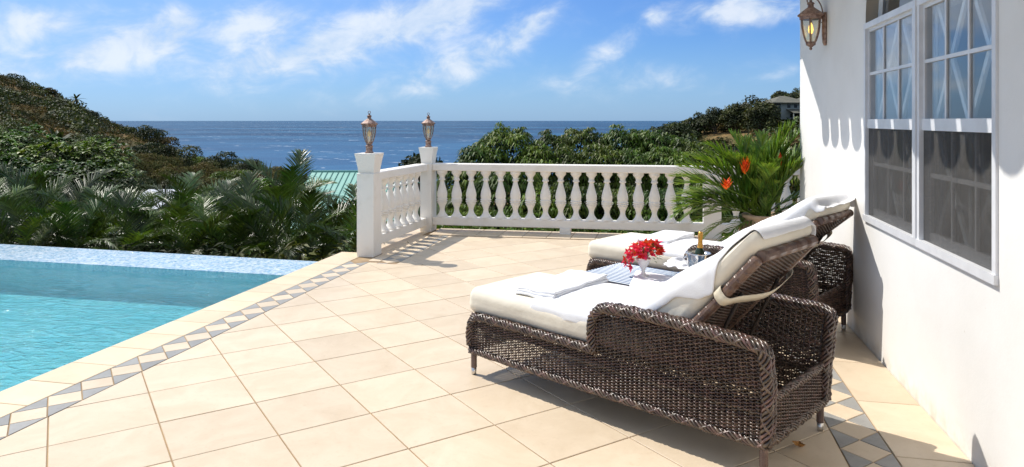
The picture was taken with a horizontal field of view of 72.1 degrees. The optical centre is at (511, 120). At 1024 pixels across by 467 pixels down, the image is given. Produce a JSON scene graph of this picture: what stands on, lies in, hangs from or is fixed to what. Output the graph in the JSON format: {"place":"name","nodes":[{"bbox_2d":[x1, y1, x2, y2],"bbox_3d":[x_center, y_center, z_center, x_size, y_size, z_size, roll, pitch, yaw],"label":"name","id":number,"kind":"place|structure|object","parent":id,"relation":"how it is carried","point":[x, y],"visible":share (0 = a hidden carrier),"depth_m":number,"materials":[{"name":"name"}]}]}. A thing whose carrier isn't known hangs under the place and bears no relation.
{"place":"outdoors","nodes":[
{"label":"outdoors","id":0,"kind":"place"},
{"bbox_2d":[111,121,680,187],"bbox_3d":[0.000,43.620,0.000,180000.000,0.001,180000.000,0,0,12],"label":"sea","id":1,"kind":"structure","parent":0,"point":[334,145],"depth_m":1925.70,"materials":[{"name":"liquid"}]},
{"bbox_2d":[0,81,799,253],"bbox_3d":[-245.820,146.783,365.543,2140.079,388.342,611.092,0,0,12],"label":"hillside","id":2,"kind":"structure","parent":0,"point":[711,135],"depth_m":164.80,"materials":[{"name":"green plant"}]},
{"bbox_2d":[2,73,28,81],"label":"hill bush","id":3,"kind":"object","parent":2,"relation":"on","point":[13,76],"visible":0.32,"depth_m":241.84,"materials":[{"name":"green plant"}]},
{"bbox_2d":[0,118,47,166],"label":"dark tree","id":4,"kind":"object","parent":2,"relation":"on","point":[7,125],"visible":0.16,"depth_m":68.85,"materials":[{"name":"green plant"}]},
{"bbox_2d":[0,125,52,174],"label":"broad tree","id":5,"kind":"object","parent":2,"relation":"on","point":[3,151],"visible":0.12,"depth_m":38.21,"materials":[{"name":"green plant"}]},
{"bbox_2d":[0,165,55,217],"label":"palm plant","id":6,"kind":"object","parent":2,"relation":"on","point":[32,173],"visible":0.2,"depth_m":14.72,"materials":[{"name":"green plant"}]},
{"bbox_2d":[0,124,76,166],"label":"broad tree","id":7,"kind":"object","parent":2,"relation":"on","point":[21,137],"visible":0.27,"depth_m":43.71,"materials":[{"name":"green plant"}]},
{"bbox_2d":[0,161,78,246],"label":"palm plant","id":8,"kind":"object","parent":2,"relation":"on","point":[42,204],"visible":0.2,"depth_m":12.42,"materials":[{"name":"green plant"}]},
{"bbox_2d":[0,184,78,243],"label":"palm plant","id":9,"kind":"object","parent":2,"relation":"on","point":[2,193],"visible":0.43,"depth_m":11.48,"materials":[{"name":"green plant"}]},
{"bbox_2d":[0,194,94,245],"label":"palm plant","id":10,"kind":"object","parent":2,"relation":"on","point":[26,231],"visible":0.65,"depth_m":10.29,"materials":[{"name":"green plant"}]},
{"bbox_2d":[0,156,94,183],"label":"broad tree","id":11,"kind":"object","parent":2,"relation":"on","point":[18,163],"visible":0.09,"depth_m":35.25,"materials":[{"name":"green plant"}]},
{"bbox_2d":[34,127,72,153],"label":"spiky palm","id":12,"kind":"object","parent":2,"relation":"on","point":[59,134],"visible":0.23,"depth_m":45.74,"materials":[{"name":"green plant"}]},
{"bbox_2d":[9,168,116,246],"bbox_3d":[-8.817,3.254,13.662,2.133,4.640,2.252,0,0,-27],"label":"palm plant","id":13,"kind":"object","parent":2,"relation":"on","point":[39,179],"visible":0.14,"depth_m":13.90,"materials":[{"name":"green plant"}]},
{"bbox_2d":[12,140,132,177],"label":"broad tree","id":14,"kind":"object","parent":2,"relation":"on","point":[51,158],"visible":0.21,"depth_m":42.99,"materials":[{"name":"green plant"}]},
{"bbox_2d":[31,189,124,248],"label":"palm plant","id":15,"kind":"object","parent":2,"relation":"on","point":[102,229],"visible":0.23,"depth_m":11.31,"materials":[{"name":"green plant"}]},
{"bbox_2d":[0,184,157,250],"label":"palm plant","id":16,"kind":"object","parent":2,"relation":"on","point":[72,227],"visible":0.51,"depth_m":10.65,"materials":[{"name":"green plant"}]},
{"bbox_2d":[0,73,179,247],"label":"hillside scrub","id":17,"kind":"object","parent":2,"relation":"on","point":[77,112],"visible":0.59,"depth_m":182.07,"materials":[{"name":"green plant"}]},
{"bbox_2d":[50,159,139,199],"bbox_3d":[-20.116,5.032,34.262,6.146,6.405,6.556,0,0,12],"label":"broad tree","id":18,"kind":"object","parent":2,"relation":"on","point":[96,166],"visible":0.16,"depth_m":32.83,"materials":[{"name":"green plant"}]},
{"bbox_2d":[47,134,145,183],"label":"broad tree","id":19,"kind":"object","parent":2,"relation":"on","point":[117,146],"visible":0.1,"depth_m":46.56,"materials":[{"name":"green plant"}]},
{"bbox_2d":[64,131,137,168],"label":"dark tree","id":20,"kind":"object","parent":2,"relation":"on","point":[71,143],"visible":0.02,"depth_m":56.15,"materials":[{"name":"green plant"}]},
{"bbox_2d":[66,176,147,236],"bbox_3d":[-17.377,5.030,29.701,4.084,5.335,3.950,0,0,-43],"label":"dark tree","id":21,"kind":"object","parent":2,"relation":"on","point":[123,181],"visible":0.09,"depth_m":29.88,"materials":[{"name":"green plant"}]},
{"bbox_2d":[47,184,169,245],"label":"palm plant","id":22,"kind":"object","parent":2,"relation":"on","point":[91,190],"visible":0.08,"depth_m":12.89,"materials":[{"name":"green plant"}]},
{"bbox_2d":[69,119,187,227],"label":"hillside scrub","id":23,"kind":"object","parent":2,"relation":"on","point":[138,139],"visible":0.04,"depth_m":196.94,"materials":[{"name":"green plant"}]},
{"bbox_2d":[85,189,174,231],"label":"palm plant","id":24,"kind":"object","parent":2,"relation":"on","point":[154,193],"visible":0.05,"depth_m":15.43,"materials":[{"name":"green plant"}]},
{"bbox_2d":[120,157,152,175],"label":"dry tree","id":25,"kind":"object","parent":2,"relation":"on","point":[143,164],"visible":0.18,"depth_m":78.97,"materials":[{"name":"green plant"}]},
{"bbox_2d":[83,190,201,251],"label":"palm plant","id":26,"kind":"object","parent":2,"relation":"on","point":[138,226],"visible":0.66,"depth_m":10.71,"materials":[{"name":"green plant"}]},
{"bbox_2d":[123,142,164,155],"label":"hill bush","id":27,"kind":"object","parent":2,"relation":"on","point":[143,149],"visible":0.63,"depth_m":149.14,"materials":[{"name":"green plant"}]},
{"bbox_2d":[75,186,214,252],"bbox_3d":[-6.139,3.202,11.977,2.131,4.220,2.077,0,0,-23],"label":"palm plant","id":28,"kind":"object","parent":2,"relation":"on","point":[101,214],"visible":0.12,"depth_m":11.94,"materials":[{"name":"green plant"}]},
{"bbox_2d":[135,169,157,189],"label":"dark tree","id":29,"kind":"object","parent":2,"relation":"on","point":[147,180],"visible":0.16,"depth_m":49.53,"materials":[{"name":"green plant"}]},
{"bbox_2d":[121,153,174,174],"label":"dry tree","id":30,"kind":"object","parent":2,"relation":"on","point":[155,164],"visible":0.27,"depth_m":83.87,"materials":[{"name":"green plant"}]},
{"bbox_2d":[131,125,169,140],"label":"hill bush","id":31,"kind":"object","parent":2,"relation":"on","point":[150,131],"visible":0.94,"depth_m":212.45,"materials":[{"name":"green plant"}]},
{"bbox_2d":[119,189,184,244],"bbox_3d":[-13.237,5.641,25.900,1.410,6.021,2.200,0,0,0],"label":"white roofed shed","id":32,"kind":"structure","parent":2,"relation":"on","point":[153,190],"depth_m":26.09,"materials":[{"name":"white"}]},
{"bbox_2d":[139,152,184,176],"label":"dry tree","id":33,"kind":"object","parent":2,"relation":"on","point":[170,160],"visible":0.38,"depth_m":87.56,"materials":[{"name":"green plant"}]},
{"bbox_2d":[143,165,184,188],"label":"dry tree","id":34,"kind":"object","parent":2,"relation":"on","point":[168,170],"visible":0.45,"depth_m":68.96,"materials":[{"name":"green plant"}]},
{"bbox_2d":[147,136,181,147],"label":"hill bush","id":35,"kind":"object","parent":2,"relation":"on","point":[164,140],"visible":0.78,"depth_m":210.53,"materials":[{"name":"green plant"}]},
{"bbox_2d":[157,144,183,156],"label":"hill bush","id":36,"kind":"object","parent":2,"relation":"on","point":[168,150],"visible":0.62,"depth_m":203.17,"materials":[{"name":"green plant"}]},
{"bbox_2d":[119,195,222,253],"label":"palm plant","id":37,"kind":"object","parent":2,"relation":"on","point":[175,214],"visible":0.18,"depth_m":11.17,"materials":[{"name":"green plant"}]},
{"bbox_2d":[102,169,248,228],"bbox_3d":[-6.193,3.205,13.156,2.622,4.607,2.297,0,0,-19],"label":"palm plant","id":38,"kind":"object","parent":2,"relation":"on","point":[190,185],"visible":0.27,"depth_m":13.38,"materials":[{"name":"green plant"}]},
{"bbox_2d":[159,172,203,224],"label":"dark tree","id":39,"kind":"object","parent":2,"relation":"on","point":[167,182],"visible":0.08,"depth_m":51.25,"materials":[{"name":"green plant"}]},
{"bbox_2d":[124,193,251,254],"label":"palm plant","id":40,"kind":"object","parent":2,"relation":"on","point":[205,202],"visible":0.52,"depth_m":10.47,"materials":[{"name":"green plant"}]},
{"bbox_2d":[174,145,221,177],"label":"dark tree","id":41,"kind":"object","parent":2,"relation":"on","point":[187,160],"visible":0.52,"depth_m":109.40,"materials":[{"name":"green plant"}]},
{"bbox_2d":[0,224,408,260],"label":"undergrowth","id":42,"kind":"object","parent":2,"relation":"on","point":[220,251],"visible":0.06,"depth_m":10.21,"materials":[{"name":"green plant"}]},
{"bbox_2d":[190,161,235,179],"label":"dry tree","id":43,"kind":"object","parent":2,"relation":"on","point":[211,170],"visible":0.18,"depth_m":83.92,"materials":[{"name":"green plant"}]},
{"bbox_2d":[194,151,240,172],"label":"dark tree","id":44,"kind":"object","parent":2,"relation":"on","point":[227,161],"visible":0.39,"depth_m":111.43,"materials":[{"name":"green plant"}]},
{"bbox_2d":[170,179,268,256],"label":"palm plant","id":45,"kind":"object","parent":2,"relation":"on","point":[226,186],"visible":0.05,"depth_m":12.98,"materials":[{"name":"green plant"}]},
{"bbox_2d":[192,177,255,208],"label":"dry tree","id":46,"kind":"object","parent":2,"relation":"on","point":[208,181],"visible":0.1,"depth_m":45.35,"materials":[{"name":"green plant"}]},
{"bbox_2d":[166,179,284,255],"bbox_3d":[-4.660,3.081,11.320,1.904,4.266,1.867,0,0,-11],"label":"palm plant","id":47,"kind":"object","parent":2,"relation":"on","point":[225,220],"visible":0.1,"depth_m":11.11,"materials":[{"name":"green plant"}]},
{"bbox_2d":[176,169,279,257],"bbox_3d":[-4.311,2.962,10.911,1.780,4.342,1.740,0,0,-37],"label":"palm plant","id":48,"kind":"object","parent":2,"relation":"on","point":[249,187],"visible":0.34,"depth_m":11.00,"materials":[{"name":"green plant"}]},
{"bbox_2d":[207,169,252,183],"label":"broad tree","id":49,"kind":"object","parent":2,"relation":"on","point":[228,175],"visible":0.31,"depth_m":79.18,"materials":[{"name":"green plant"}]},
{"bbox_2d":[229,159,278,174],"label":"dark tree","id":50,"kind":"object","parent":2,"relation":"on","point":[245,166],"visible":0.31,"depth_m":95.13,"materials":[{"name":"green plant"}]},
{"bbox_2d":[253,166,290,180],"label":"dry tree","id":51,"kind":"object","parent":2,"relation":"on","point":[273,170],"visible":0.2,"depth_m":76.83,"materials":[{"name":"green plant"}]},
{"bbox_2d":[223,183,321,258],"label":"palm plant","id":52,"kind":"object","parent":2,"relation":"on","point":[271,248],"visible":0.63,"depth_m":10.51,"materials":[{"name":"green plant"}]},
{"bbox_2d":[220,183,334,259],"bbox_3d":[-3.955,3.133,11.853,1.860,4.294,1.882,0,0,12],"label":"palm plant","id":53,"kind":"object","parent":2,"relation":"on","point":[277,193],"visible":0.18,"depth_m":11.61,"materials":[{"name":"green plant"}]},
{"bbox_2d":[229,194,350,259],"bbox_3d":[-3.340,3.078,10.684,1.769,4.044,1.854,0,0,-31],"label":"palm plant","id":54,"kind":"object","parent":2,"relation":"on","point":[301,240],"visible":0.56,"depth_m":10.58,"materials":[{"name":"green plant"}]},
{"bbox_2d":[234,148,350,255],"bbox_3d":[-4.150,3.043,13.534,2.204,4.997,2.114,0,0,36],"label":"palm plant","id":55,"kind":"object","parent":2,"relation":"on","point":[297,169],"visible":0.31,"depth_m":13.43,"materials":[{"name":"green plant"}]},
{"bbox_2d":[257,185,356,259],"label":"palm plant","id":56,"kind":"object","parent":2,"relation":"on","point":[310,199],"visible":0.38,"depth_m":11.12,"materials":[{"name":"green plant"}]},
{"bbox_2d":[273,202,354,260],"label":"palm plant","id":57,"kind":"object","parent":2,"relation":"on","point":[331,207],"visible":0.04,"depth_m":12.49,"materials":[{"name":"green plant"}]},
{"bbox_2d":[322,183,356,217],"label":"palm plant","id":58,"kind":"object","parent":2,"relation":"on","point":[353,189],"visible":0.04,"depth_m":15.57,"materials":[{"name":"green plant"}]},
{"bbox_2d":[298,192,386,258],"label":"palm plant","id":59,"kind":"object","parent":2,"relation":"on","point":[339,220],"visible":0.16,"depth_m":11.94,"materials":[{"name":"green plant"}]},
{"bbox_2d":[312,199,386,255],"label":"palm plant","id":60,"kind":"object","parent":2,"relation":"on","point":[350,233],"visible":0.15,"depth_m":9.67,"materials":[{"name":"green plant"}]},
{"bbox_2d":[282,170,436,253],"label":"teal roofed house","id":61,"kind":"structure","parent":2,"relation":"on","point":[342,178],"depth_m":29.45,"materials":[{"name":"teal painted metal roofing"},{"name":"painted plaster wall"}]},
{"bbox_2d":[393,152,442,214],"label":"garden shrub","id":62,"kind":"object","parent":2,"relation":"on","point":[415,158],"visible":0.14,"depth_m":19.69,"materials":[{"name":"green plant"}]},
{"bbox_2d":[234,163,615,253],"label":"hillside scrub","id":63,"kind":"object","parent":2,"relation":"on","point":[461,188],"depth_m":123.03,"materials":[{"name":"green plant"}]},
{"bbox_2d":[436,121,574,231],"bbox_3d":[-0.111,3.027,14.283,3.379,6.035,4.269,0,0,12],"label":"mango tree","id":64,"kind":"object","parent":2,"relation":"on","point":[500,142],"visible":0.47,"depth_m":14.52,"materials":[{"name":"green plant"}]},
{"bbox_2d":[436,209,733,235],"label":"hedge","id":65,"kind":"object","parent":2,"relation":"on","point":[535,229],"visible":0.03,"depth_m":11.34,"materials":[{"name":"green plant"}]},
{"bbox_2d":[529,127,649,232],"bbox_3d":[1.514,3.146,14.737,2.837,5.993,5.224,0,0,1],"label":"mango tree","id":66,"kind":"object","parent":2,"relation":"on","point":[565,145],"visible":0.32,"depth_m":14.71,"materials":[{"name":"green plant"}]},
{"bbox_2d":[591,124,731,233],"bbox_3d":[2.857,3.106,14.770,2.745,6.073,5.298,0,0,2],"label":"mango tree","id":67,"kind":"object","parent":2,"relation":"on","point":[638,143],"visible":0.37,"depth_m":14.83,"materials":[{"name":"green plant"}]},
{"bbox_2d":[648,126,679,136],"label":"dark tree","id":68,"kind":"object","parent":2,"relation":"on","point":[664,129],"visible":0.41,"depth_m":163.54,"materials":[{"name":"green plant"}]},
{"bbox_2d":[663,121,702,139],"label":"dark tree","id":69,"kind":"object","parent":2,"relation":"on","point":[677,126],"visible":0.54,"depth_m":163.30,"materials":[{"name":"green plant"}]},
{"bbox_2d":[682,111,710,131],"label":"dark tree","id":70,"kind":"object","parent":2,"relation":"on","point":[688,121],"visible":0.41,"depth_m":168.49,"materials":[{"name":"green plant"}]},
{"bbox_2d":[615,114,799,222],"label":"hillside scrub","id":71,"kind":"object","parent":2,"relation":"on","point":[689,137],"visible":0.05,"depth_m":146.10,"materials":[{"name":"green plant"}]},
{"bbox_2d":[689,107,740,133],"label":"dark tree","id":72,"kind":"object","parent":2,"relation":"on","point":[715,114],"visible":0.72,"depth_m":163.84,"materials":[{"name":"green plant"}]},
{"bbox_2d":[632,109,799,209],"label":"hillside scrub","id":73,"kind":"object","parent":2,"relation":"on","point":[723,129],"visible":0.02,"depth_m":144.87,"materials":[{"name":"green plant"}]},
{"bbox_2d":[660,138,799,235],"bbox_3d":[4.610,3.281,14.475,3.680,5.789,5.088,0,0,12],"label":"mango tree","id":74,"kind":"object","parent":2,"relation":"on","point":[794,180],"visible":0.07,"depth_m":15.57,"materials":[{"name":"green plant"}]},
{"bbox_2d":[721,102,747,132],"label":"dark tree","id":75,"kind":"object","parent":2,"relation":"on","point":[733,115],"visible":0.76,"depth_m":157.98,"materials":[{"name":"green plant"}]},
{"bbox_2d":[732,95,780,125],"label":"dark tree","id":76,"kind":"object","parent":2,"relation":"on","point":[750,103],"visible":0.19,"depth_m":156.96,"materials":[{"name":"green plant"}]},
{"bbox_2d":[742,100,780,130],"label":"dark tree","id":77,"kind":"object","parent":2,"relation":"on","point":[757,114],"visible":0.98,"depth_m":148.77,"materials":[{"name":"green plant"}]},
{"bbox_2d":[759,96,799,118],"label":"hillside house","id":78,"kind":"structure","parent":2,"relation":"on","point":[789,107],"depth_m":157.91,"materials":[{"name":"grey"}]},
{"bbox_2d":[0,0,799,120],"label":"sky","id":79,"kind":"structure","parent":0,"point":[129,60],"materials":[{"name":"blue"}]},
{"bbox_2d":[0,228,974,466],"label":"terrace","id":80,"kind":"structure","parent":0,"point":[346,359],"depth_m":4.11,"materials":[{"name":"beige tile"}]},
{"bbox_2d":[0,244,317,391],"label":"swimming pool","id":81,"kind":"structure","parent":80,"relation":"in","point":[61,306],"depth_m":7.77,"materials":[{"name":"blue liquid"}]},
{"bbox_2d":[354,153,383,257],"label":"balustrade pillar","id":82,"kind":"structure","parent":80,"relation":"on","point":[369,207],"depth_m":8.37,"materials":[{"name":"white paint"}]},
{"bbox_2d":[361,111,377,152],"bbox_3d":[-1.719,0.137,8.479,0.201,0.508,0.201,0,0,12],"label":"pillar lantern","id":83,"kind":"object","parent":82,"relation":"on","point":[368,122],"visible":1,"depth_m":8.45,"materials":[{"name":"orange metal"}]},
{"bbox_2d":[380,164,426,243],"bbox_3d":[-1.522,1.080,9.434,0.174,0.900,1.711,0,0,14],"label":"side balustrade","id":84,"kind":"object","parent":80,"relation":"on","point":[403,200],"visible":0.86,"depth_m":9.36,"materials":[{"name":"white paint"}]},
{"bbox_2d":[419,147,437,231],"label":"balustrade pillar","id":85,"kind":"structure","parent":80,"relation":"on","point":[428,189],"depth_m":10.28,"materials":[{"name":"white paint"}]},
{"bbox_2d":[421,113,434,146],"bbox_3d":[-1.235,0.137,10.390,0.201,0.508,0.201,0,0,12],"label":"pillar lantern","id":86,"kind":"object","parent":85,"relation":"on","point":[428,121],"visible":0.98,"depth_m":10.36,"materials":[{"name":"orange metal"}]},
{"bbox_2d":[432,163,799,238],"bbox_3d":[1.560,1.127,9.897,5.501,0.998,0.186,0,0,10],"label":"back balustrade","id":87,"kind":"object","parent":80,"relation":"on","point":[574,221],"visible":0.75,"depth_m":9.96,"materials":[{"name":"white paint"}]},
{"bbox_2d":[586,263,690,368],"bbox_3d":[0.996,1.370,5.024,0.994,0.500,0.635,0,0,44],"label":"slatted table","id":88,"kind":"object","parent":80,"relation":"on","point":[619,273],"visible":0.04,"depth_m":5.20,"materials":[{"name":"white painted wood"}]},
{"bbox_2d":[629,270,672,290],"bbox_3d":[1.038,1.155,4.833,0.730,0.088,0.442,0,0,44],"label":"table cloth","id":89,"kind":"object","parent":88,"relation":"on","point":[651,281],"visible":0.34,"depth_m":4.90,"materials":[{"name":"white fabric"}]},
{"bbox_2d":[636,257,650,276],"bbox_3d":[0.939,1.047,5.033,0.110,0.130,0.110,0,0,12],"label":"vase","id":90,"kind":"object","parent":89,"relation":"on","point":[642,263],"visible":0.93,"depth_m":5.01,"materials":[{"name":"white ceramic"}]},
{"bbox_2d":[622,238,665,271],"bbox_3d":[0.942,0.959,5.042,0.324,0.250,0.244,0,0,12],"label":"flower bouquet","id":91,"kind":"object","parent":90,"relation":"in","point":[645,248],"visible":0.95,"depth_m":4.99,"materials":[{"name":"red plant"}]},
{"bbox_2d":[662,257,687,268],"bbox_3d":[1.367,1.077,5.302,0.440,0.068,0.224,0,0,44],"label":"crumpled napkin","id":92,"kind":"object","parent":88,"relation":"on","point":[679,262],"visible":0.41,"depth_m":5.35,"materials":[{"name":"white fabric"}]},
{"bbox_2d":[684,250,710,267],"bbox_3d":[1.354,1.039,5.121,0.183,0.158,0.183,0,0,-33],"label":"ice bucket","id":93,"kind":"object","parent":88,"relation":"on","point":[692,257],"visible":0.51,"depth_m":5.07,"materials":[{"name":"silver metal"}]},
{"bbox_2d":[695,231,704,254],"bbox_3d":[1.368,0.954,5.123,0.080,0.293,0.080,2,-2,12],"label":"champagne bottle","id":94,"kind":"object","parent":93,"relation":"in","point":[699,250],"visible":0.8,"depth_m":5.11,"materials":[{"name":"green"}]},
{"bbox_2d":[465,226,838,466],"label":"sun lounger","id":95,"kind":"object","parent":80,"relation":"on","point":[702,336],"visible":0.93,"depth_m":3.59,"materials":[{"name":"brown wicker"}]},
{"bbox_2d":[515,270,608,298],"bbox_3d":[0.320,1.035,4.452,0.322,0.059,0.609,-2,0,41],"label":"folded towel","id":96,"kind":"object","parent":95,"relation":"on","point":[557,285],"visible":0.97,"depth_m":4.39,"materials":[{"name":"white fabric"}]},
{"bbox_2d":[530,216,815,329],"bbox_3d":[0.852,0.820,3.927,1.408,0.642,0.702,0,0,44],"label":"draped towel","id":97,"kind":"object","parent":95,"relation":"on","point":[696,281],"visible":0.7,"depth_m":3.62,"materials":[{"name":"white fabric"}]},
{"bbox_2d":[586,202,853,350],"bbox_3d":[1.652,1.093,5.859,2.062,1.054,0.912,0,0,44],"label":"sun lounger","id":98,"kind":"object","parent":80,"relation":"on","point":[804,280],"visible":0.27,"depth_m":5.44,"materials":[{"name":"brown wicker"}]},
{"bbox_2d":[635,230,693,243],"bbox_3d":[1.356,1.036,6.219,0.328,0.058,0.574,-2,0,38],"label":"folded towel","id":99,"kind":"object","parent":98,"relation":"on","point":[667,236],"visible":0.77,"depth_m":6.19,"materials":[{"name":"white fabric"}]},
{"bbox_2d":[654,192,855,257],"bbox_3d":[1.892,0.859,5.610,1.407,0.624,0.696,0,0,44],"label":"draped towel","id":100,"kind":"object","parent":98,"relation":"on","point":[816,204],"visible":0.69,"depth_m":5.24,"materials":[{"name":"white fabric"}]},
{"bbox_2d":[738,212,777,230],"bbox_3d":[2.763,1.320,7.713,0.543,0.599,0.542,0,0,12],"label":"plant pot","id":101,"kind":"object","parent":80,"relation":"on","point":[753,218],"visible":0.18,"depth_m":7.61,"materials":[{"name":"ceramic"}]},
{"bbox_2d":[668,120,803,241],"bbox_3d":[2.711,0.731,7.780,1.971,1.498,1.206,0,0,12],"label":"potted palm","id":102,"kind":"object","parent":101,"relation":"in","point":[769,174],"visible":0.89,"depth_m":7.62,"materials":[{"name":"green plant"}]},
{"bbox_2d":[721,177,760,208],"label":"heliconia flower","id":103,"kind":"object","parent":101,"relation":"in","point":[727,183],"visible":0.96,"depth_m":7.36,"materials":[{"name":"orange plant"}]},
{"bbox_2d":[740,158,757,189],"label":"heliconia flower","id":104,"kind":"object","parent":101,"relation":"in","point":[744,165],"visible":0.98,"depth_m":7.45,"materials":[{"name":"orange plant"}]},
{"bbox_2d":[800,0,1023,466],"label":"house","id":105,"kind":"structure","parent":80,"relation":"on","point":[912,126],"depth_m":4.00,"materials":[{"name":"white paint"}]},
{"bbox_2d":[797,0,826,49],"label":"wall lantern","id":106,"kind":"object","parent":105,"relation":"attached to","point":[810,13],"depth_m":6.31,"materials":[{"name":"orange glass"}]},
{"bbox_2d":[862,1,912,244],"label":"window","id":107,"kind":"structure","parent":105,"relation":"in","point":[898,225],"depth_m":4.72,"materials":[{"name":"white glass"}]},
{"bbox_2d":[915,0,998,285],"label":"window","id":108,"kind":"structure","parent":105,"relation":"in","point":[967,257],"depth_m":3.63,"materials":[{"name":"white glass"}]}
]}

